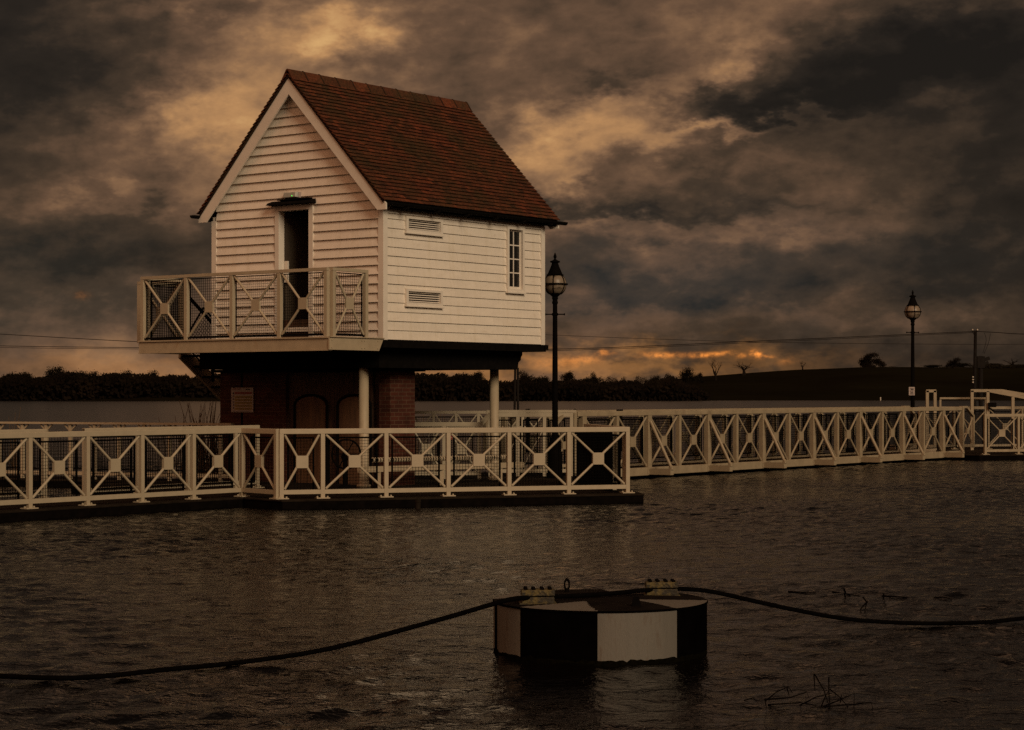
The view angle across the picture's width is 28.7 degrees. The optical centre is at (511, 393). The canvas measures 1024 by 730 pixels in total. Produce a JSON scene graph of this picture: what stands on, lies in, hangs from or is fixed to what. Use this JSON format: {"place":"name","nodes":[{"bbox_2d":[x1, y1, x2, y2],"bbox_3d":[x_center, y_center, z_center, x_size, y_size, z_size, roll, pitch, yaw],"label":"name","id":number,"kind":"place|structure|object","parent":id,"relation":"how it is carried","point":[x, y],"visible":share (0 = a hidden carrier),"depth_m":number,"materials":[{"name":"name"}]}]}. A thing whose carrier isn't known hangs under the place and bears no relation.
{"place":"outdoors","nodes":[
{"label":"outdoors","id":0,"kind":"place"},
{"bbox_2d":[0,400,1023,729],"bbox_3d":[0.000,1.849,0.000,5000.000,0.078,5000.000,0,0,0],"label":"water","id":1,"kind":"structure","parent":0,"point":[104,594],"depth_m":18.15,"materials":[{"name":"black liquid"}]},
{"bbox_2d":[1,407,20,474],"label":"reed clump","id":2,"kind":"object","parent":1,"relation":"on","point":[13,446],"visible":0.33,"depth_m":44.00,"materials":[{"name":"brown plant"}]},
{"bbox_2d":[0,475,197,486],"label":"pontoon deck","id":3,"kind":"structure","parent":1,"relation":"on","point":[67,482],"depth_m":39.66,"materials":[{"name":"brown wood"}]},
{"bbox_2d":[0,422,233,481],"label":"railing fence","id":4,"kind":"object","parent":3,"relation":"on","point":[70,427],"visible":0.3,"depth_m":39.53,"materials":[{"name":"beige paint"}]},
{"bbox_2d":[0,494,254,521],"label":"pontoon deck","id":5,"kind":"structure","parent":1,"relation":"on","point":[15,513],"depth_m":30.79,"materials":[{"name":"brown wood"}]},
{"bbox_2d":[0,429,48,497],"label":"railing fence","id":6,"kind":"object","parent":5,"relation":"on","point":[3,494],"visible":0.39,"depth_m":31.74,"materials":[{"name":"beige paint"}]},
{"bbox_2d":[0,428,249,508],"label":"railing fence","id":7,"kind":"object","parent":5,"relation":"on","point":[58,468],"visible":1,"depth_m":30.84,"materials":[{"name":"beige paint"}]},
{"bbox_2d":[157,398,219,478],"bbox_3d":[-6.281,0.969,40.197,1.724,1.773,0.604,0,0,0],"label":"reed clump","id":8,"kind":"object","parent":1,"relation":"in","point":[202,436],"visible":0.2,"depth_m":40.20,"materials":[{"name":"plant"}]},
{"bbox_2d":[174,406,217,478],"bbox_3d":[-6.126,1.050,40.606,1.655,1.611,0.595,0,0,0],"label":"reed clump","id":9,"kind":"object","parent":1,"relation":"on","point":[213,436],"visible":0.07,"depth_m":40.60,"materials":[{"name":"brown plant"}]},
{"bbox_2d":[72,473,643,509],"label":"pontoon deck","id":10,"kind":"structure","parent":1,"relation":"on","point":[428,499],"depth_m":33.38,"materials":[{"name":"brown wood"}]},
{"bbox_2d":[80,425,263,495],"bbox_3d":[-5.793,1.138,34.387,0.150,1.130,4.220,0,0,37],"label":"railing fence","id":11,"kind":"object","parent":10,"relation":"on","point":[186,463],"visible":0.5,"depth_m":34.39,"materials":[{"name":"beige paint"}]},
{"bbox_2d":[235,428,280,499],"bbox_3d":[-4.106,1.138,32.597,0.178,1.130,1.249,0,0,-40],"label":"railing fence","id":12,"kind":"object","parent":10,"relation":"on","point":[258,461],"visible":1,"depth_m":32.58,"materials":[{"name":"beige paint"}]},
{"bbox_2d":[331,439,360,488],"bbox_3d":[-2.974,1.255,35.676,0.551,0.896,0.260,0,0,-17],"label":"hand wheel","id":13,"kind":"object","parent":10,"relation":"on","point":[344,456],"visible":0.67,"depth_m":35.61,"materials":[{"name":"black metal"}]},
{"bbox_2d":[137,69,567,487],"bbox_3d":[-3.411,-1.900,38.702,6.267,8.100,6.690,0,0,37],"label":"hut","id":14,"kind":"object","parent":10,"relation":"on","point":[380,262],"visible":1,"depth_m":37.14,"materials":[{"name":"white paint"}]},
{"bbox_2d":[231,388,253,411],"bbox_3d":[-5.256,0.130,38.972,0.600,0.480,0.018,0,0,37],"label":"notice board","id":15,"kind":"object","parent":14,"relation":"attached to","point":[242,399],"visible":1,"depth_m":38.96,"materials":[{"name":"beige metal"}]},
{"bbox_2d":[283,192,300,198],"bbox_3d":[-4.048,-3.636,36.709,0.380,0.113,0.135,0,0,37],"label":"bulkhead light","id":16,"kind":"object","parent":14,"relation":"on","point":[287,195],"visible":1,"depth_m":36.64,"materials":[{"name":"white plastic"}]},
{"bbox_2d":[284,213,307,319],"bbox_3d":[-4.022,-2.330,37.389,0.040,2.040,0.680,0,0,37],"label":"door leaf","id":17,"kind":"structure","parent":14,"relation":"in","point":[295,225],"depth_m":37.33,"materials":[{"name":"wood"}]},
{"bbox_2d":[293,394,327,483],"bbox_3d":[-3.819,0.856,37.988,0.884,1.695,0.058,0,0,37],"label":"arched door","id":18,"kind":"structure","parent":14,"relation":"in","point":[309,412],"depth_m":37.98,"materials":[{"name":"brown wood"}]},
{"bbox_2d":[336,394,371,484],"bbox_3d":[-2.943,0.856,37.323,0.884,1.695,0.058,0,0,37],"label":"arched door","id":19,"kind":"structure","parent":14,"relation":"in","point":[348,407],"depth_m":37.38,"materials":[{"name":"brown wood"}]},
{"bbox_2d":[505,226,525,293],"bbox_3d":[0.056,-2.562,38.548,0.120,1.285,0.583,0,0,37],"label":"window","id":20,"kind":"structure","parent":14,"relation":"in","point":[515,236],"depth_m":38.61,"materials":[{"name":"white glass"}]},
{"bbox_2d":[357,462,523,487],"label":"hose beam","id":21,"kind":"structure","parent":10,"relation":"on","point":[430,467],"depth_m":37.02,"materials":[{"name":"beige paint"}]},
{"bbox_2d":[370,455,505,462],"bbox_3d":[-1.300,1.210,37.100,0.092,0.132,3.843,0,0,39],"label":"ribbed hose","id":22,"kind":"object","parent":21,"relation":"on","point":[430,458],"visible":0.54,"depth_m":36.94,"materials":[{"name":"beige paint"}]},
{"bbox_2d":[415,422,480,478],"bbox_3d":[-1.352,1.138,39.812,1.468,1.130,0.139,0,0,-2],"label":"railing fence","id":23,"kind":"object","parent":10,"relation":"on","point":[459,446],"visible":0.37,"depth_m":39.76,"materials":[{"name":"beige paint"}]},
{"bbox_2d":[275,427,634,498],"bbox_3d":[-0.877,1.138,33.186,6.233,1.130,0.178,0,0,-19],"label":"railing fence","id":24,"kind":"object","parent":10,"relation":"on","point":[477,460],"visible":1,"depth_m":33.14,"materials":[{"name":"beige paint"}]},
{"bbox_2d":[415,411,541,471],"bbox_3d":[-0.785,1.038,42.501,2.990,1.330,0.103,0,0,-11],"label":"truss railing","id":25,"kind":"object","parent":10,"relation":"on","point":[455,416],"visible":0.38,"depth_m":42.40,"materials":[{"name":"beige paint"}]},
{"bbox_2d":[480,413,489,476],"bbox_3d":[-0.530,1.123,40.392,0.079,1.455,1.208,0,0,8],"label":"sloping rail","id":26,"kind":"object","parent":10,"relation":"on","point":[483,421],"visible":0.46,"depth_m":40.59,"materials":[{"name":"beige paint"}]},
{"bbox_2d":[526,409,529,452],"bbox_3d":[0.336,0.787,42.000,0.100,0.920,0.100,0,0,0],"label":"capped post","id":27,"kind":"object","parent":10,"relation":"on","point":[527,424],"visible":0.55,"depth_m":41.98,"materials":[{"name":"black paint"}]},
{"bbox_2d":[486,410,575,475],"bbox_3d":[0.388,1.023,41.111,1.850,1.360,0.148,0,0,-6],"label":"railing fence","id":28,"kind":"object","parent":10,"relation":"on","point":[518,414],"visible":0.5,"depth_m":41.08,"materials":[{"name":"beige paint"}]},
{"bbox_2d":[545,253,567,477],"bbox_3d":[0.865,-0.557,40.200,0.524,4.540,0.524,0,0,0],"label":"street lamp","id":29,"kind":"object","parent":10,"relation":"on","point":[555,284],"visible":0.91,"depth_m":40.14,"materials":[{"name":"black metal"}]},
{"bbox_2d":[575,432,612,490],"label":"slatted gate","id":30,"kind":"structure","parent":10,"relation":"on","point":[585,477],"depth_m":35.91,"materials":[{"name":"black metal"}]},
{"bbox_2d":[584,424,624,491],"bbox_3d":[1.659,1.138,35.962,0.150,1.130,3.630,0,0,-9],"label":"railing fence","id":31,"kind":"object","parent":10,"relation":"on","point":[623,451],"visible":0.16,"depth_m":34.35,"materials":[{"name":"beige paint"}]},
{"bbox_2d":[416,414,461,471],"bbox_3d":[-2.180,1.152,47.025,2.003,1.405,0.564,0,0,0],"label":"reed clump","id":32,"kind":"object","parent":1,"relation":"on","point":[426,442],"visible":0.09,"depth_m":47.00,"materials":[{"name":"brown plant"}]},
{"bbox_2d":[513,370,515,409],"bbox_3d":[0.075,1.028,62.000,0.122,3.645,0.072,0,0,0],"label":"mooring pole","id":33,"kind":"object","parent":1,"relation":"in","point":[514,408],"depth_m":61.97,"materials":[{"name":"brown wood"}]},
{"bbox_2d":[517,368,518,409],"bbox_3d":[0.188,1.028,62.000,0.092,3.644,0.072,0,0,0],"label":"mooring pole","id":34,"kind":"object","parent":1,"relation":"in","point":[517,388],"visible":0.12,"depth_m":61.97,"materials":[{"name":"brown wood"}]},
{"bbox_2d":[493,578,707,666],"bbox_3d":[0.632,1.756,14.360,1.544,0.788,1.544,0,0,0],"label":"mooring buoy","id":35,"kind":"object","parent":1,"relation":"on","point":[667,623],"visible":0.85,"depth_m":13.75,"materials":[{"name":"black metal"}]},
{"bbox_2d":[0,587,1023,680],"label":"mooring cable","id":36,"kind":"object","parent":35,"relation":"attached to","point":[349,643],"visible":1,"depth_m":13.66,"materials":[{"name":"black rubber"}]},
{"bbox_2d":[483,406,974,478],"bbox_3d":[6.544,1.280,49.419,2.505,1.840,20.440,0,0,37],"label":"gangway","id":37,"kind":"object","parent":1,"relation":"on","point":[814,432],"visible":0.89,"depth_m":48.60,"materials":[{"name":"beige paint"}]},
{"bbox_2d":[616,409,622,449],"bbox_3d":[2.370,0.816,44.000,0.140,0.920,0.140,0,0,0],"label":"capped post","id":38,"kind":"object","parent":37,"relation":"on","point":[620,417],"visible":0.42,"depth_m":43.95,"materials":[{"name":"black paint"}]},
{"bbox_2d":[744,674,872,707],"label":"drift twigs","id":39,"kind":"object","parent":1,"relation":"in","point":[828,704],"visible":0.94,"depth_m":11.76,"materials":[{"name":"brown wood"}]},
{"bbox_2d":[788,588,859,595],"bbox_3d":[2.917,1.805,18.391,0.340,0.102,0.766,0,0,-34],"label":"floating debris","id":40,"kind":"object","parent":1,"relation":"on","point":[832,591],"visible":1,"depth_m":18.50,"materials":[{"name":"brown wood"}]},
{"bbox_2d":[860,597,867,610],"bbox_3d":[2.991,1.806,17.000,0.077,0.157,0.016,0,0,0],"label":"forked twig","id":41,"kind":"object","parent":1,"relation":"in","point":[865,604],"visible":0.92,"depth_m":17.00,"materials":[{"name":"brown wood"}]},
{"bbox_2d":[882,593,950,598],"bbox_3d":[3.624,1.807,17.882,0.616,0.101,0.669,0,0,9],"label":"floating stick","id":42,"kind":"object","parent":1,"relation":"on","point":[883,595],"visible":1,"depth_m":18.08,"materials":[{"name":"brown wood"}]},
{"bbox_2d":[854,446,1023,459],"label":"pontoon deck","id":43,"kind":"structure","parent":1,"relation":"on","point":[974,454],"depth_m":55.62,"materials":[{"name":"brown wood"}]},
{"bbox_2d":[894,445,935,451],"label":"lamp plinth","id":44,"kind":"structure","parent":43,"relation":"on","point":[926,450],"depth_m":58.10,"materials":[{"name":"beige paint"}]},
{"bbox_2d":[904,290,921,443],"bbox_3d":[11.720,-0.750,58.500,0.524,4.540,0.524,0,0,-14],"label":"street lamp","id":45,"kind":"object","parent":44,"relation":"on","point":[912,311],"visible":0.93,"depth_m":58.44,"materials":[{"name":"black metal"}]},
{"bbox_2d":[909,387,914,394],"bbox_3d":[11.668,-0.062,58.378,0.170,0.240,0.028,0,0,0],"label":"sign","id":46,"kind":"object","parent":45,"relation":"attached to","point":[911,390],"visible":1,"depth_m":58.37,"materials":[{"name":"white metal"}]},
{"bbox_2d":[925,390,936,449],"bbox_3d":[12.572,0.795,60.000,0.317,1.816,0.085,0,0,0],"label":"hoop rail","id":47,"kind":"object","parent":43,"relation":"on","point":[927,398],"visible":0.69,"depth_m":59.96,"materials":[{"name":"beige paint"}]},
{"bbox_2d":[939,397,985,449],"bbox_3d":[13.643,0.913,60.500,1.431,1.580,0.055,0,0,0],"label":"long handrail","id":48,"kind":"object","parent":43,"relation":"on","point":[959,398],"visible":0.64,"depth_m":60.47,"materials":[{"name":"beige paint"}]},
{"bbox_2d":[918,406,1023,448],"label":"railing fence","id":49,"kind":"object","parent":43,"relation":"on","point":[1021,410],"visible":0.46,"depth_m":61.16,"materials":[{"name":"beige paint"}]},
{"bbox_2d":[970,389,1023,449],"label":"tall frame","id":50,"kind":"object","parent":43,"relation":"on","point":[1013,394],"visible":0.79,"depth_m":59.96,"materials":[{"name":"beige paint"}]},
{"bbox_2d":[988,403,996,411],"bbox_3d":[14.377,0.418,59.900,0.254,0.280,0.060,0,0,0],"label":"gate latch box","id":51,"kind":"object","parent":50,"relation":"attached to","point":[992,405],"visible":1,"depth_m":59.87,"materials":[{"name":"black paint"}]},
{"bbox_2d":[980,414,1023,454],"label":"railing fence","id":52,"kind":"object","parent":43,"relation":"on","point":[1001,433],"visible":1,"depth_m":55.69,"materials":[{"name":"beige paint"}]},
{"bbox_2d":[972,329,977,410],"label":"utility pole","id":53,"kind":"object","parent":1,"relation":"in","point":[974,379],"visible":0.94,"depth_m":199.87,"materials":[{"name":"brown wood"}]},
{"bbox_2d":[0,332,973,350],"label":"overhead wire","id":54,"kind":"object","parent":53,"relation":"attached to","point":[584,349],"visible":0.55,"depth_m":205.86,"materials":[{"name":"black metal"}]},
{"bbox_2d":[20,331,971,349],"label":"overhead wire","id":55,"kind":"object","parent":53,"relation":"attached to","point":[609,347],"visible":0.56,"depth_m":204.96,"materials":[{"name":"black metal"}]},
{"bbox_2d":[976,331,1017,333],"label":"overhead wire","id":56,"kind":"object","parent":53,"relation":"attached to","point":[997,332],"visible":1,"depth_m":196.87,"materials":[{"name":"black metal"}]},
{"bbox_2d":[0,0,1023,382],"label":"sky","id":57,"kind":"structure","parent":0,"point":[716,171],"materials":[{"name":"grey"}]},
{"bbox_2d":[3,367,1023,400],"bbox_3d":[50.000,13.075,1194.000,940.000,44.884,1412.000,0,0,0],"label":"hill","id":58,"kind":"structure","parent":0,"point":[873,383],"depth_m":569.51,"materials":[{"name":"black plant"}]},
{"bbox_2d":[0,371,34,382],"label":"shore tree","id":59,"kind":"object","parent":58,"relation":"on","point":[27,375],"visible":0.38,"depth_m":511.29,"materials":[{"name":"green plant"}]},
{"bbox_2d":[42,364,66,380],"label":"shore tree","id":60,"kind":"object","parent":58,"relation":"on","point":[50,372],"visible":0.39,"depth_m":515.08,"materials":[{"name":"green plant"}]},
{"bbox_2d":[64,368,85,379],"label":"shore tree","id":61,"kind":"object","parent":58,"relation":"on","point":[82,373],"visible":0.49,"depth_m":506.71,"materials":[{"name":"green plant"}]},
{"bbox_2d":[82,369,100,384],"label":"shore tree","id":62,"kind":"object","parent":58,"relation":"on","point":[94,374],"visible":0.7,"depth_m":505.38,"materials":[{"name":"green plant"}]},
{"bbox_2d":[120,370,133,378],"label":"shore tree","id":63,"kind":"object","parent":58,"relation":"on","point":[127,373],"visible":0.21,"depth_m":513.76,"materials":[{"name":"green plant"}]},
{"bbox_2d":[147,370,162,376],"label":"shore tree","id":64,"kind":"object","parent":58,"relation":"on","point":[152,373],"visible":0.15,"depth_m":517.87,"materials":[{"name":"green plant"}]},
{"bbox_2d":[0,371,710,400],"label":"woodland","id":65,"kind":"object","parent":58,"relation":"on","point":[59,386],"visible":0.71,"depth_m":500.01,"materials":[{"name":"plant"}]},
{"bbox_2d":[457,373,475,383],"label":"shore tree","id":66,"kind":"object","parent":58,"relation":"on","point":[465,377],"visible":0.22,"depth_m":508.90,"materials":[{"name":"green plant"}]},
{"bbox_2d":[470,370,484,380],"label":"shore tree","id":67,"kind":"object","parent":58,"relation":"on","point":[478,375],"visible":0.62,"depth_m":517.71,"materials":[{"name":"green plant"}]},
{"bbox_2d":[516,370,536,382],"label":"shore tree","id":68,"kind":"object","parent":58,"relation":"on","point":[523,376],"visible":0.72,"depth_m":515.47,"materials":[{"name":"green plant"}]},
{"bbox_2d":[533,373,550,386],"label":"shore tree","id":69,"kind":"object","parent":58,"relation":"on","point":[541,379],"visible":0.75,"depth_m":506.54,"materials":[{"name":"green plant"}]},
{"bbox_2d":[558,371,574,380],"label":"shore tree","id":70,"kind":"object","parent":58,"relation":"on","point":[568,375],"visible":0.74,"depth_m":518.77,"materials":[{"name":"green plant"}]},
{"bbox_2d":[581,374,594,385],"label":"shore tree","id":71,"kind":"object","parent":58,"relation":"on","point":[586,379],"visible":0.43,"depth_m":512.13,"materials":[{"name":"green plant"}]},
{"bbox_2d":[590,371,604,383],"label":"shore tree","id":72,"kind":"object","parent":58,"relation":"on","point":[596,380],"visible":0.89,"depth_m":514.14,"materials":[{"name":"green plant"}]},
{"bbox_2d":[604,377,617,381],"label":"shore tree","id":73,"kind":"object","parent":58,"relation":"on","point":[610,379],"visible":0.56,"depth_m":521.97,"materials":[{"name":"green plant"}]},
{"bbox_2d":[634,376,647,385],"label":"shore tree","id":74,"kind":"object","parent":58,"relation":"on","point":[637,378],"visible":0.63,"depth_m":516.95,"materials":[{"name":"green plant"}]},
{"bbox_2d":[648,374,662,383],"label":"shore tree","id":75,"kind":"object","parent":58,"relation":"on","point":[656,377],"visible":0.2,"depth_m":519.65,"materials":[{"name":"green plant"}]},
{"bbox_2d":[677,367,700,383],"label":"shore tree","id":76,"kind":"object","parent":58,"relation":"on","point":[685,375],"visible":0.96,"depth_m":543.96,"materials":[{"name":"green plant"}]},
{"bbox_2d":[695,372,704,388],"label":"shore tree","id":77,"kind":"object","parent":58,"relation":"on","point":[701,378],"visible":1,"depth_m":547.66,"materials":[{"name":"green plant"}]},
{"bbox_2d":[708,359,721,379],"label":"dead tree","id":78,"kind":"object","parent":58,"relation":"on","point":[714,372],"visible":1,"depth_m":615.06,"materials":[{"name":"brown wood"}]},
{"bbox_2d":[734,362,751,374],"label":"dead tree","id":79,"kind":"object","parent":58,"relation":"on","point":[743,372],"visible":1,"depth_m":635.09,"materials":[{"name":"brown wood"}]},
{"bbox_2d":[858,351,886,366],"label":"bare tree","id":80,"kind":"object","parent":58,"relation":"on","point":[867,361],"visible":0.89,"depth_m":652.99,"materials":[{"name":"black plant"}]},
{"bbox_2d":[921,364,942,367],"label":"shore tree","id":81,"kind":"object","parent":58,"relation":"on","point":[935,365],"visible":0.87,"depth_m":688.06,"materials":[{"name":"black plant"}]},
{"bbox_2d":[945,357,964,367],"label":"bare tree","id":82,"kind":"object","parent":58,"relation":"on","point":[954,362],"visible":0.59,"depth_m":691.06,"materials":[{"name":"black plant"}]},
{"bbox_2d":[957,363,972,366],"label":"shore tree","id":83,"kind":"object","parent":58,"relation":"on","point":[965,364],"visible":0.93,"depth_m":691.57,"materials":[{"name":"black plant"}]},
{"bbox_2d":[915,364,1023,368],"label":"hedge scrub","id":84,"kind":"object","parent":58,"relation":"on","point":[987,366],"visible":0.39,"depth_m":673.19,"materials":[{"name":"plant"}]},
{"bbox_2d":[977,356,989,405],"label":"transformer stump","id":85,"kind":"object","parent":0,"point":[981,362],"visible":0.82,"depth_m":229.76,"materials":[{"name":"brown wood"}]},
{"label":"line pole","id":86,"kind":"object","parent":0,"visible":0},
{"bbox_2d":[2,334,136,341],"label":"overhead wire","id":87,"kind":"object","parent":86,"relation":"attached to","point":[71,338],"visible":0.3,"depth_m":211.03,"materials":[{"name":"black metal"}]},
{"bbox_2d":[545,334,1008,344],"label":"overhead wire","id":88,"kind":"object","parent":86,"relation":"attached to","point":[792,342],"visible":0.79,"depth_m":212.39,"materials":[{"name":"black metal"}]}
]}

